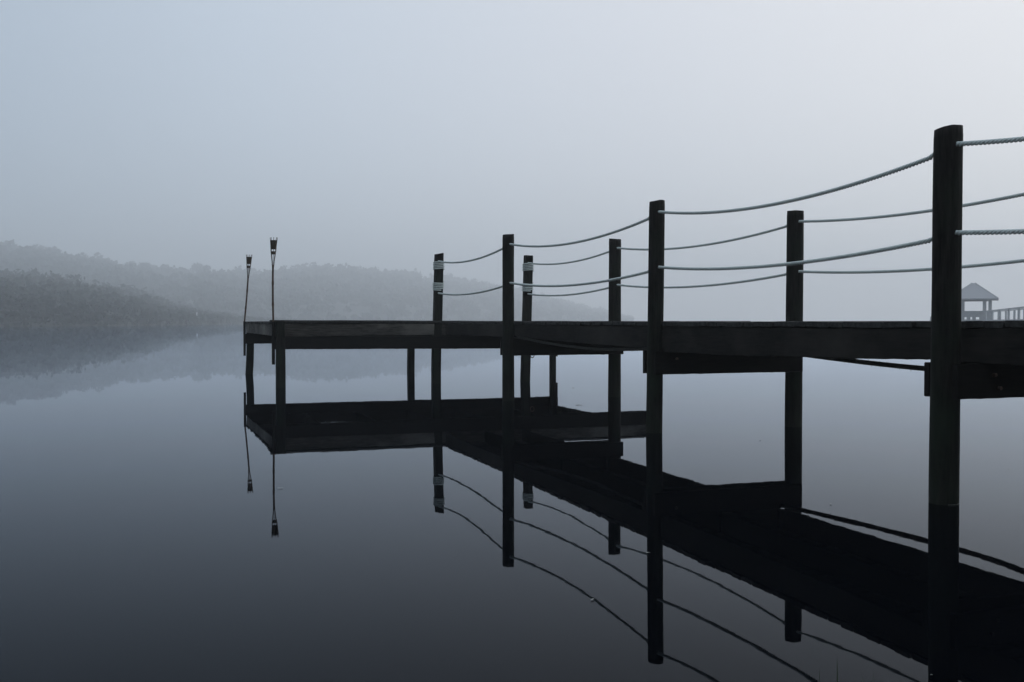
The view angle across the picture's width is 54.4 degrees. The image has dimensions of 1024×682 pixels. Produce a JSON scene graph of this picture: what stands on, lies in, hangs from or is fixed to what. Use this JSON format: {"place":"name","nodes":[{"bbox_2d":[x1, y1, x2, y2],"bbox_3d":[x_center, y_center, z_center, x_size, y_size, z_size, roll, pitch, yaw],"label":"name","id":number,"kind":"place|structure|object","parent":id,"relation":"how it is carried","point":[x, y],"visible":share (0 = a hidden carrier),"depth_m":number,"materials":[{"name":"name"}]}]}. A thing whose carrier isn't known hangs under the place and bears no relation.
{"place":"outdoors","nodes":[
{"label":"outdoors","id":0,"kind":"place"},
{"bbox_2d":[0,268,308,325],"bbox_3d":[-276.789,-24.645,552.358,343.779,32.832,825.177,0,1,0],"label":"wood","id":1,"kind":"object","parent":0,"point":[34,296],"visible":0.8,"depth_m":314.93,"materials":[{"name":"grey plant"}]},
{"bbox_2d":[0,239,634,320],"bbox_3d":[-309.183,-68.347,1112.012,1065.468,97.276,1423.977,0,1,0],"label":"wood","id":2,"kind":"object","parent":0,"point":[221,289],"visible":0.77,"depth_m":914.94,"materials":[{"name":"grey plant"}]},
{"bbox_2d":[0,324,1023,681],"bbox_3d":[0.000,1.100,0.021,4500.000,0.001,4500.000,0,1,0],"label":"water","id":3,"kind":"structure","parent":0,"point":[196,502],"depth_m":5.48,"materials":[{"name":"black liquid"}]},
{"bbox_2d":[243,124,1023,505],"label":"pier","id":4,"kind":"structure","parent":3,"relation":"in","point":[977,360],"depth_m":9.74,"materials":[{"name":"brown wood"}]},
{"bbox_2d":[244,255,251,320],"bbox_3d":[-5.520,-1.073,20.787,0.192,1.458,0.123,0,1,0],"label":"garden torch","id":5,"kind":"object","parent":4,"relation":"on","point":[248,260],"visible":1,"depth_m":20.77,"materials":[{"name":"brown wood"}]},
{"bbox_2d":[270,237,277,321],"bbox_3d":[-3.954,-0.991,16.528,0.119,1.456,0.118,0,1,9],"label":"garden torch","id":6,"kind":"object","parent":4,"relation":"on","point":[273,244],"visible":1,"depth_m":16.51,"materials":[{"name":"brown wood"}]},
{"bbox_2d":[514,336,646,351],"bbox_3d":[0.747,0.029,12.178,0.154,0.164,4.728,0,1,-20],"label":"slack rope","id":7,"kind":"object","parent":4,"relation":"hanging from","point":[588,348],"visible":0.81,"depth_m":11.86,"materials":[{"name":"black fabric"}]},
{"bbox_2d":[432,229,1023,295],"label":"rope","id":8,"kind":"object","parent":4,"relation":"attached to","point":[957,232],"visible":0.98,"depth_m":7.63,"materials":[{"name":"white fabric"}]},
{"bbox_2d":[433,136,1023,269],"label":"rope","id":9,"kind":"object","parent":4,"relation":"attached to","point":[930,156],"visible":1,"depth_m":7.61,"materials":[{"name":"white fabric"}]},
{"bbox_2d":[522,192,1023,271],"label":"rope","id":10,"kind":"object","parent":4,"relation":"attached to","point":[874,217],"visible":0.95,"depth_m":10.20,"materials":[{"name":"white fabric"}]},
{"bbox_2d":[522,259,1023,295],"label":"rope","id":11,"kind":"object","parent":4,"relation":"attached to","point":[885,271],"visible":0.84,"depth_m":10.10,"materials":[{"name":"white fabric"}]},
{"bbox_2d":[808,357,923,370],"bbox_3d":[3.364,0.162,8.402,0.159,0.200,4.976,0,1,-19],"label":"slack rope","id":12,"kind":"object","parent":4,"relation":"hanging from","point":[888,364],"visible":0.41,"depth_m":8.78,"materials":[{"name":"black fabric"}]},
{"bbox_2d":[930,283,998,320],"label":"gazebo","id":13,"kind":"object","parent":3,"relation":"in","point":[974,292],"visible":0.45,"depth_m":130.58,"materials":[{"name":"grey wood"}]},
{"bbox_2d":[980,306,1023,320],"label":"footbridge","id":14,"kind":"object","parent":3,"relation":"in","point":[1007,312],"visible":0.38,"depth_m":106.94,"materials":[{"name":"grey wood"}]},
{"bbox_2d":[0,0,1023,320],"label":"sky","id":15,"kind":"structure","parent":0,"point":[390,135],"materials":[{"name":"grey"}]}
]}

